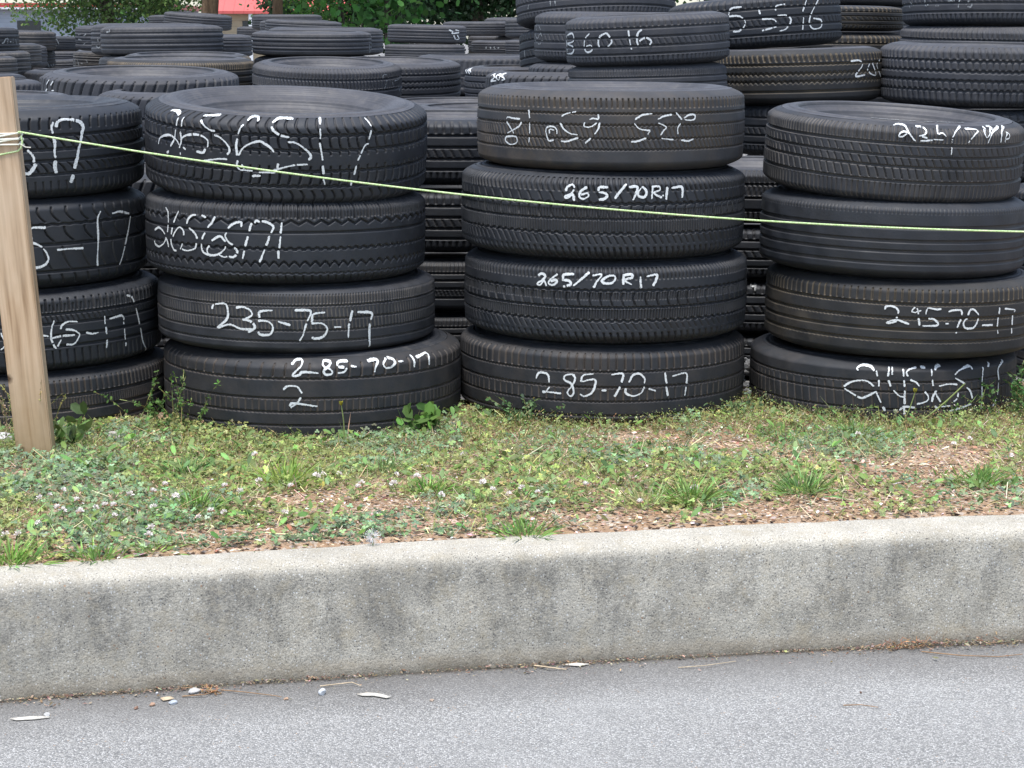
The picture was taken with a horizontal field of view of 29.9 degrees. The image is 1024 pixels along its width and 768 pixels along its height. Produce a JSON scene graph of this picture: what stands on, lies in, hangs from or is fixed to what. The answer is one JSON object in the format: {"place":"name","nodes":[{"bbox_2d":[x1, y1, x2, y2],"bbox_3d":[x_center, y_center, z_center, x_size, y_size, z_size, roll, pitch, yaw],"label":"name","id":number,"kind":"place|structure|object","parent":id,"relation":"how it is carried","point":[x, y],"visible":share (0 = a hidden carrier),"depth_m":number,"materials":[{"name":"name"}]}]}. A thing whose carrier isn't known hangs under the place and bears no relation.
{"place":"outdoors","nodes":[
{"label":"outdoors","id":0,"kind":"place"},
{"bbox_2d":[0,3,200,36],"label":"building","id":1,"kind":"structure","parent":0,"point":[5,18],"depth_m":98.25,"materials":[{"name":"grey"}]},
{"bbox_2d":[99,55,122,65],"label":"tyre","id":2,"kind":"object","parent":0,"point":[103,60],"visible":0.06,"depth_m":9.98,"materials":[{"name":"black rubber"}]},
{"bbox_2d":[100,25,223,55],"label":"tyre","id":3,"kind":"object","parent":2,"relation":"on","point":[120,40],"visible":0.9,"depth_m":9.87,"materials":[{"name":"rubber"}]},
{"bbox_2d":[106,55,253,85],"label":"tyre","id":4,"kind":"object","parent":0,"point":[240,68],"visible":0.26,"depth_m":8.31,"materials":[{"name":"black rubber"}]},
{"bbox_2d":[218,0,360,60],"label":"house","id":5,"kind":"structure","parent":0,"point":[240,15],"depth_m":83.90,"materials":[{"name":"red"}]},
{"bbox_2d":[254,55,362,62],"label":"tyre","id":6,"kind":"object","parent":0,"point":[260,58],"visible":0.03,"depth_m":10.08,"materials":[{"name":"black rubber"}]},
{"bbox_2d":[251,30,371,55],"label":"tyre","id":7,"kind":"object","parent":6,"relation":"on","point":[309,43],"visible":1,"depth_m":9.98,"materials":[{"name":"rubber"}]},
{"bbox_2d":[252,56,401,97],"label":"tyre","id":8,"kind":"object","parent":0,"point":[371,75],"visible":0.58,"depth_m":8.08,"materials":[{"name":"rubber"}]},
{"bbox_2d":[355,56,460,97],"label":"tyre","id":9,"kind":"object","parent":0,"point":[428,77],"visible":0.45,"depth_m":8.77,"materials":[{"name":"rubber"}]},
{"bbox_2d":[0,642,1023,767],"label":"road","id":10,"kind":"structure","parent":0,"point":[765,710],"depth_m":3.50,"materials":[{"name":"grey asphalt"}]},
{"bbox_2d":[0,514,1023,700],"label":"kerb","id":11,"kind":"structure","parent":10,"relation":"on","point":[125,624],"depth_m":3.80,"materials":[{"name":"concrete"}]},
{"bbox_2d":[0,637,1023,709],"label":"kerb debris","id":12,"kind":"object","parent":10,"relation":"on","point":[526,666],"visible":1,"depth_m":3.79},
{"bbox_2d":[0,382,1023,565],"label":"bank","id":13,"kind":"structure","parent":0,"point":[790,517],"depth_m":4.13,"materials":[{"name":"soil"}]},
{"bbox_2d":[0,76,55,457],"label":"wooden stake","id":14,"kind":"object","parent":13,"relation":"on","point":[24,346],"visible":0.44,"depth_m":4.54,"materials":[{"name":"brown wood"}]},
{"bbox_2d":[0,131,1023,232],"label":"cord","id":15,"kind":"object","parent":14,"relation":"attached to","point":[11,139],"visible":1,"depth_m":4.57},
{"bbox_2d":[0,535,71,567],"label":"grass tuft","id":16,"kind":"object","parent":13,"relation":"on","point":[19,558],"visible":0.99,"depth_m":3.72,"materials":[{"name":"green plant"}]},
{"bbox_2d":[53,401,92,445],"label":"weed","id":17,"kind":"object","parent":13,"relation":"on","point":[78,432],"visible":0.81,"depth_m":4.72,"materials":[{"name":"green plant"}]},
{"bbox_2d":[0,346,164,426],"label":"tyre","id":18,"kind":"object","parent":13,"relation":"on","point":[129,379],"visible":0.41,"depth_m":5.03,"materials":[{"name":"rubber"}]},
{"bbox_2d":[0,269,161,373],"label":"tyre","id":19,"kind":"object","parent":18,"relation":"on","point":[101,322],"visible":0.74,"depth_m":5.00,"materials":[{"name":"black rubber"}]},
{"bbox_2d":[28,186,147,288],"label":"tyre","id":20,"kind":"object","parent":19,"relation":"on","point":[88,238],"visible":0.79,"depth_m":4.97,"materials":[{"name":"black rubber"}]},
{"bbox_2d":[17,95,143,198],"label":"tyre","id":21,"kind":"object","parent":20,"relation":"on","point":[57,168],"visible":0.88,"depth_m":4.93,"materials":[{"name":"black rubber"}]},
{"bbox_2d":[47,538,144,564],"bbox_3d":[-0.825,0.327,3.757,0.209,0.058,0.158,0,10,0],"label":"grass tuft","id":22,"kind":"object","parent":13,"relation":"on","point":[92,553],"visible":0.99,"depth_m":3.75,"materials":[{"name":"green plant"}]},
{"bbox_2d":[93,369,220,432],"bbox_3d":[-0.887,0.052,4.928,0.361,0.158,0.195,0,10,0],"label":"weed","id":23,"kind":"object","parent":13,"relation":"on","point":[148,407],"visible":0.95,"depth_m":4.93,"materials":[{"name":"green plant"}]},
{"bbox_2d":[235,453,351,495],"bbox_3d":[-0.502,0.204,4.316,0.303,0.118,0.229,6,12,32],"label":"grass tuft","id":24,"kind":"object","parent":13,"relation":"on","point":[291,470],"visible":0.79,"depth_m":4.29,"materials":[{"name":"green plant"}]},
{"bbox_2d":[164,327,460,439],"bbox_3d":[-0.546,-0.022,5.280,0.812,0.235,0.806,0,10,0],"label":"tyre","id":25,"kind":"object","parent":13,"relation":"on","point":[303,393],"visible":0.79,"depth_m":4.93,"materials":[{"name":"rubber"}]},
{"bbox_2d":[157,268,434,352],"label":"tyre","id":26,"kind":"object","parent":25,"relation":"on","point":[328,317],"visible":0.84,"depth_m":4.92,"materials":[{"name":"rubber"}]},
{"bbox_2d":[145,187,425,283],"bbox_3d":[-0.612,-0.422,5.207,0.752,0.223,0.759,1,11,0],"label":"tyre","id":27,"kind":"object","parent":26,"relation":"on","point":[252,242],"visible":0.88,"depth_m":4.88,"materials":[{"name":"black rubber"}]},
{"bbox_2d":[145,85,426,203],"bbox_3d":[-0.606,-0.649,5.167,0.753,0.235,0.759,2,15,0],"label":"tyre","id":28,"kind":"object","parent":27,"relation":"on","point":[358,135],"visible":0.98,"depth_m":4.87,"materials":[{"name":"black rubber"}]},
{"bbox_2d":[396,401,443,432],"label":"weed","id":29,"kind":"object","parent":13,"relation":"on","point":[431,413],"visible":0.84,"depth_m":4.91,"materials":[{"name":"green plant"}]},
{"bbox_2d":[0,393,1023,559],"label":"clover","id":30,"kind":"object","parent":13,"relation":"on","point":[15,489],"visible":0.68,"depth_m":4.34,"materials":[{"name":"green plant"}]},
{"bbox_2d":[0,384,1023,551],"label":"weeds","id":31,"kind":"object","parent":13,"relation":"on","point":[698,421],"visible":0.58,"depth_m":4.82,"materials":[{"name":"green plant"}]},
{"bbox_2d":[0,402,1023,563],"bbox_3d":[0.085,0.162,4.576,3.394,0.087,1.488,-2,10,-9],"label":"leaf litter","id":32,"kind":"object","parent":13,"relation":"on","point":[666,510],"visible":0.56,"depth_m":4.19,"materials":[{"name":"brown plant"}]},
{"bbox_2d":[471,394,564,426],"bbox_3d":[0.015,0.073,5.013,0.247,0.090,0.128,0,10,0],"label":"weed","id":33,"kind":"object","parent":13,"relation":"on","point":[526,407],"visible":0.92,"depth_m":5.02,"materials":[{"name":"green plant"}]},
{"bbox_2d":[470,511,573,540],"bbox_3d":[0.036,0.289,3.923,0.190,0.069,0.207,10,14,43],"label":"grass tuft","id":34,"kind":"object","parent":13,"relation":"on","point":[521,524],"visible":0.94,"depth_m":3.92,"materials":[{"name":"green plant"}]},
{"bbox_2d":[460,324,743,424],"bbox_3d":[0.250,-0.056,5.374,0.794,0.215,0.789,0,10,0],"label":"tyre","id":35,"kind":"object","parent":13,"relation":"on","point":[580,380],"visible":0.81,"depth_m":5.04,"materials":[{"name":"rubber"}]},
{"bbox_2d":[464,247,746,343],"bbox_3d":[0.259,-0.271,5.336,0.783,0.222,0.780,0,10,0],"label":"tyre","id":36,"kind":"object","parent":35,"relation":"on","point":[661,300],"visible":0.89,"depth_m":5.00,"materials":[{"name":"black rubber"}]},
{"bbox_2d":[461,160,744,259],"bbox_3d":[0.250,-0.494,5.296,0.780,0.230,0.777,1,11,0],"label":"tyre","id":37,"kind":"object","parent":36,"relation":"on","point":[534,229],"visible":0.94,"depth_m":4.97,"materials":[{"name":"black rubber"}]},
{"bbox_2d":[477,81,744,170],"bbox_3d":[0.269,-0.712,5.256,0.729,0.212,0.737,0,11,0],"label":"tyre","id":38,"kind":"object","parent":37,"relation":"on","point":[609,126],"visible":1,"depth_m":4.95,"materials":[{"name":"rubber"}]},
{"bbox_2d":[626,471,740,519],"bbox_3d":[0.367,0.226,4.135,0.262,0.081,0.232,-7,13,-36],"label":"grass tuft","id":39,"kind":"object","parent":13,"relation":"on","point":[692,491],"visible":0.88,"depth_m":4.13,"materials":[{"name":"green plant"}]},
{"bbox_2d":[758,464,857,503],"bbox_3d":[0.642,0.225,4.186,0.244,0.092,0.197,8,13,38],"label":"grass tuft","id":40,"kind":"object","parent":13,"relation":"on","point":[799,486],"visible":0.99,"depth_m":4.19,"materials":[{"name":"green plant"}]},
{"bbox_2d":[749,333,1016,423],"bbox_3d":[1.034,-0.033,5.378,0.733,0.179,0.743,1,10,0],"label":"tyre","id":41,"kind":"object","parent":13,"relation":"on","point":[784,371],"visible":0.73,"depth_m":5.07,"materials":[{"name":"rubber"}]},
{"bbox_2d":[764,263,1023,358],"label":"tyre","id":42,"kind":"object","parent":41,"relation":"on","point":[924,318],"visible":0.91,"depth_m":5.02,"materials":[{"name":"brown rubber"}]},
{"bbox_2d":[759,185,1023,278],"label":"tyre","id":43,"kind":"object","parent":42,"relation":"on","point":[894,253],"visible":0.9,"depth_m":5.00,"materials":[{"name":"black rubber"}]},
{"bbox_2d":[763,101,1023,202],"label":"tyre","id":44,"kind":"object","parent":43,"relation":"on","point":[885,151],"visible":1,"depth_m":4.99,"materials":[{"name":"rubber"}]},
{"bbox_2d":[934,461,1020,489],"bbox_3d":[1.043,0.200,4.288,0.204,0.061,0.180,5,11,24],"label":"grass tuft","id":45,"kind":"object","parent":13,"relation":"on","point":[986,473],"visible":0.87,"depth_m":4.28,"materials":[{"name":"green plant"}]},
{"bbox_2d":[962,361,1023,419],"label":"weed","id":46,"kind":"object","parent":13,"relation":"on","point":[1017,387],"visible":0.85,"depth_m":5.09,"materials":[{"name":"green plant"}]},
{"bbox_2d":[165,43,1023,411],"bbox_3d":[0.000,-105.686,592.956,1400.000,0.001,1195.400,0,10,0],"label":"yard ground","id":47,"kind":"structure","parent":0,"point":[465,53],"depth_m":117.51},
{"bbox_2d":[0,0,201,36],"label":"tree","id":48,"kind":"object","parent":47,"relation":"on","point":[106,9],"visible":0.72,"depth_m":26.23,"materials":[{"name":"green plant"}]},
{"bbox_2d":[91,23,204,55],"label":"tyre","id":49,"kind":"object","parent":47,"relation":"on","point":[96,48],"visible":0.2,"depth_m":10.71,"materials":[{"name":"rubber"}]},
{"bbox_2d":[163,11,231,30],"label":"tyre","id":50,"kind":"object","parent":47,"relation":"on","point":[224,22],"visible":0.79,"depth_m":17.64,"materials":[{"name":"rubber"}]},
{"bbox_2d":[223,34,252,55],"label":"tyre","id":51,"kind":"object","parent":47,"relation":"on","point":[238,43],"visible":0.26,"depth_m":11.54,"materials":[{"name":"rubber"}]},
{"bbox_2d":[265,19,341,30],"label":"tyre","id":52,"kind":"object","parent":47,"relation":"on","point":[271,23],"visible":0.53,"depth_m":14.70,"materials":[{"name":"rubber"}]},
{"bbox_2d":[268,0,363,26],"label":"tree","id":53,"kind":"object","parent":47,"relation":"on","point":[330,17],"visible":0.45,"depth_m":25.38,"materials":[{"name":"green plant"}]},
{"bbox_2d":[239,0,514,55],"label":"tree","id":54,"kind":"object","parent":47,"relation":"on","point":[265,5],"visible":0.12,"depth_m":31.97,"materials":[{"name":"green plant"}]},
{"bbox_2d":[290,0,479,44],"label":"tree","id":55,"kind":"object","parent":47,"relation":"on","point":[385,17],"visible":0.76,"depth_m":23.52,"materials":[{"name":"green plant"}]},
{"bbox_2d":[353,0,516,53],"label":"tree","id":56,"kind":"object","parent":47,"relation":"on","point":[474,12],"visible":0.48,"depth_m":28.23,"materials":[{"name":"green plant"}]},
{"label":"tyre","id":57,"kind":"object","parent":47,"relation":"on","visible":0},
{"bbox_2d":[434,310,472,341],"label":"tyre","id":58,"kind":"object","parent":57,"relation":"on","point":[456,323],"visible":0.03,"depth_m":5.72,"materials":[{"name":"black rubber"}]},
{"bbox_2d":[418,252,467,309],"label":"tyre","id":59,"kind":"object","parent":58,"relation":"on","point":[446,271],"visible":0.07,"depth_m":5.70,"materials":[{"name":"black rubber"}]},
{"bbox_2d":[414,185,477,252],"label":"tyre","id":60,"kind":"object","parent":59,"relation":"on","point":[443,230],"visible":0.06,"depth_m":5.67,"materials":[{"name":"black rubber"}]},
{"bbox_2d":[422,109,485,184],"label":"tyre","id":61,"kind":"object","parent":60,"relation":"on","point":[452,153],"visible":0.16,"depth_m":5.64,"materials":[{"name":"black rubber"}]},
{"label":"tyre","id":62,"kind":"object","parent":47,"relation":"on","visible":0},
{"bbox_2d":[738,331,769,375],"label":"tyre","id":63,"kind":"object","parent":62,"relation":"on","point":[749,337],"visible":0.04,"depth_m":5.86,"materials":[{"name":"black rubber"}]},
{"bbox_2d":[735,278,767,331],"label":"tyre","id":64,"kind":"object","parent":63,"relation":"on","point":[754,313],"visible":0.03,"depth_m":5.82,"materials":[{"name":"black rubber"}]},
{"bbox_2d":[733,223,775,277],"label":"tyre","id":65,"kind":"object","parent":64,"relation":"on","point":[759,264],"visible":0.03,"depth_m":5.79,"materials":[{"name":"black rubber"}]},
{"bbox_2d":[728,156,779,222],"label":"tyre","id":66,"kind":"object","parent":65,"relation":"on","point":[758,183],"visible":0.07,"depth_m":5.77,"materials":[{"name":"black rubber"}]},
{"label":"tyre","id":67,"kind":"object","parent":47,"relation":"on","visible":0},
{"bbox_2d":[269,27,383,55],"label":"tyre","id":68,"kind":"object","parent":67,"relation":"on","point":[377,36],"visible":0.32,"depth_m":10.97,"materials":[{"name":"rubber"}]},
{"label":"tyre","id":69,"kind":"object","parent":47,"relation":"on","visible":0},
{"bbox_2d":[385,44,464,56],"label":"tyre","id":70,"kind":"object","parent":69,"relation":"on","point":[413,50],"visible":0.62,"depth_m":15.20,"materials":[{"name":"rubber"}]},
{"bbox_2d":[387,24,466,43],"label":"tyre","id":71,"kind":"object","parent":70,"relation":"on","point":[426,34],"visible":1,"depth_m":15.28,"materials":[{"name":"rubber"}]},
{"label":"tyre","id":72,"kind":"object","parent":47,"relation":"on","visible":0},
{"bbox_2d":[468,36,518,50],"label":"tyre","id":73,"kind":"object","parent":72,"relation":"on","point":[472,38],"visible":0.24,"depth_m":16.85,"materials":[{"name":"rubber"}]},
{"bbox_2d":[443,21,505,35],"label":"tyre","id":74,"kind":"object","parent":73,"relation":"on","point":[485,28],"visible":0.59,"depth_m":16.62,"materials":[{"name":"rubber"}]},
{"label":"tyre","id":75,"kind":"object","parent":47,"relation":"on","visible":0},
{"bbox_2d":[41,50,55,68],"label":"tyre","id":76,"kind":"object","parent":75,"relation":"on","point":[51,60],"visible":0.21,"depth_m":14.82,"materials":[{"name":"black rubber"}]},
{"bbox_2d":[18,30,56,50],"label":"tyre","id":77,"kind":"object","parent":76,"relation":"on","point":[47,40],"visible":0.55,"depth_m":14.58,"materials":[{"name":"rubber"}]},
{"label":"tyre","id":78,"kind":"object","parent":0,"visible":0},
{"bbox_2d":[485,69,569,87],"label":"tyre","id":79,"kind":"object","parent":78,"relation":"on","point":[505,76],"visible":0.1,"depth_m":7.61,"materials":[{"name":"rubber"}]},
{"bbox_2d":[528,62,575,71],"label":"tyre","id":80,"kind":"object","parent":78,"relation":"on","point":[551,67],"visible":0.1,"depth_m":7.80,"materials":[{"name":"rubber"}]},
{"bbox_2d":[534,11,666,62],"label":"tyre","id":81,"kind":"object","parent":80,"relation":"on","point":[550,30],"visible":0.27,"depth_m":7.78,"materials":[{"name":"rubber"}]},
{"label":"tyre","id":82,"kind":"object","parent":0,"visible":0},
{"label":"tyre","id":83,"kind":"object","parent":82,"relation":"on","visible":0},
{"bbox_2d":[936,106,1023,158],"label":"tyre","id":84,"kind":"object","parent":83,"relation":"on","point":[1016,115],"visible":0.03,"depth_m":6.62,"materials":[{"name":"black rubber"}]},
{"bbox_2d":[880,41,1023,108],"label":"tyre","id":85,"kind":"object","parent":84,"relation":"on","point":[974,74],"visible":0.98,"depth_m":6.61,"materials":[{"name":"rubber"}]},
{"bbox_2d":[899,25,1023,41],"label":"tyre","id":86,"kind":"object","parent":85,"relation":"on","point":[963,33],"visible":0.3,"depth_m":7.57,"materials":[{"name":"rubber"}]},
{"bbox_2d":[902,0,1023,26],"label":"tyre","id":87,"kind":"object","parent":86,"relation":"on","point":[1005,13],"visible":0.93,"depth_m":7.58,"materials":[{"name":"rubber"}]},
{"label":"tyre","id":88,"kind":"object","parent":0,"visible":0},
{"bbox_2d":[99,89,166,143],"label":"tyre","id":89,"kind":"object","parent":88,"relation":"on","point":[141,100],"visible":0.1,"depth_m":6.55,"materials":[{"name":"rubber"}]},
{"bbox_2d":[41,65,238,95],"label":"tyre","id":90,"kind":"object","parent":89,"relation":"on","point":[91,81],"visible":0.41,"depth_m":6.97,"materials":[{"name":"rubber"}]},
{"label":"tyre","id":91,"kind":"object","parent":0,"visible":0},
{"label":"tyre","id":92,"kind":"object","parent":91,"relation":"on","visible":0},
{"bbox_2d":[568,62,726,85],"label":"tyre","id":93,"kind":"object","parent":92,"relation":"on","point":[714,73],"visible":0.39,"depth_m":6.34,"materials":[{"name":"rubber"}]},
{"bbox_2d":[565,11,729,66],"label":"tyre","id":94,"kind":"object","parent":93,"relation":"on","point":[669,38],"visible":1,"depth_m":6.31,"materials":[{"name":"rubber"}]},
{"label":"tyre","id":95,"kind":"object","parent":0,"visible":0},
{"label":"tyre","id":96,"kind":"object","parent":95,"relation":"on","visible":0},
{"bbox_2d":[465,64,528,96],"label":"tyre","id":97,"kind":"object","parent":96,"relation":"on","point":[475,76],"visible":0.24,"depth_m":8.43,"materials":[{"name":"rubber"}]},
{"bbox_2d":[519,29,546,66],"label":"tyre","id":98,"kind":"object","parent":97,"relation":"on","point":[528,58],"visible":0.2,"depth_m":8.53,"materials":[{"name":"black rubber"}]},
{"bbox_2d":[516,0,675,29],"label":"tyre","id":99,"kind":"object","parent":98,"relation":"on","point":[528,12],"visible":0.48,"depth_m":8.34,"materials":[{"name":"rubber"}]},
{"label":"tyre","id":100,"kind":"object","parent":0,"visible":0},
{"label":"tyre","id":101,"kind":"object","parent":100,"relation":"on","visible":0},
{"bbox_2d":[743,105,779,154],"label":"tyre","id":102,"kind":"object","parent":101,"relation":"on","point":[755,119],"visible":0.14,"depth_m":6.83,"materials":[{"name":"black rubber"}]},
{"bbox_2d":[714,46,882,104],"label":"tyre","id":103,"kind":"object","parent":102,"relation":"on","point":[772,76],"visible":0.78,"depth_m":6.74,"materials":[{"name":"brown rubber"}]},
{"bbox_2d":[668,0,841,49],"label":"tyre","id":104,"kind":"object","parent":103,"relation":"on","point":[757,24],"visible":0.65,"depth_m":7.03,"materials":[{"name":"black rubber"}]},
{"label":"tyre","id":105,"kind":"object","parent":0,"visible":0},
{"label":"tyre","id":106,"kind":"object","parent":105,"relation":"on","visible":0},
{"bbox_2d":[867,96,895,102],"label":"tyre","id":107,"kind":"object","parent":106,"relation":"on","point":[879,99],"visible":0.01,"depth_m":8.23,"materials":[{"name":"black rubber"}]},
{"bbox_2d":[783,32,901,49],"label":"tyre","id":108,"kind":"object","parent":107,"relation":"on","point":[878,40],"visible":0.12,"depth_m":8.17,"materials":[{"name":"brown rubber"}]},
{"bbox_2d":[839,5,903,30],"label":"tyre","id":109,"kind":"object","parent":108,"relation":"on","point":[870,18],"visible":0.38,"depth_m":8.17,"materials":[{"name":"brown rubber"}]},
{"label":"tyre","id":110,"kind":"object","parent":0,"visible":0},
{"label":"tyre","id":111,"kind":"object","parent":110,"relation":"on","visible":0},
{"bbox_2d":[419,54,520,95],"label":"tyre","id":112,"kind":"object","parent":111,"relation":"on","point":[465,61],"visible":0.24,"depth_m":10.06,"materials":[{"name":"rubber"}]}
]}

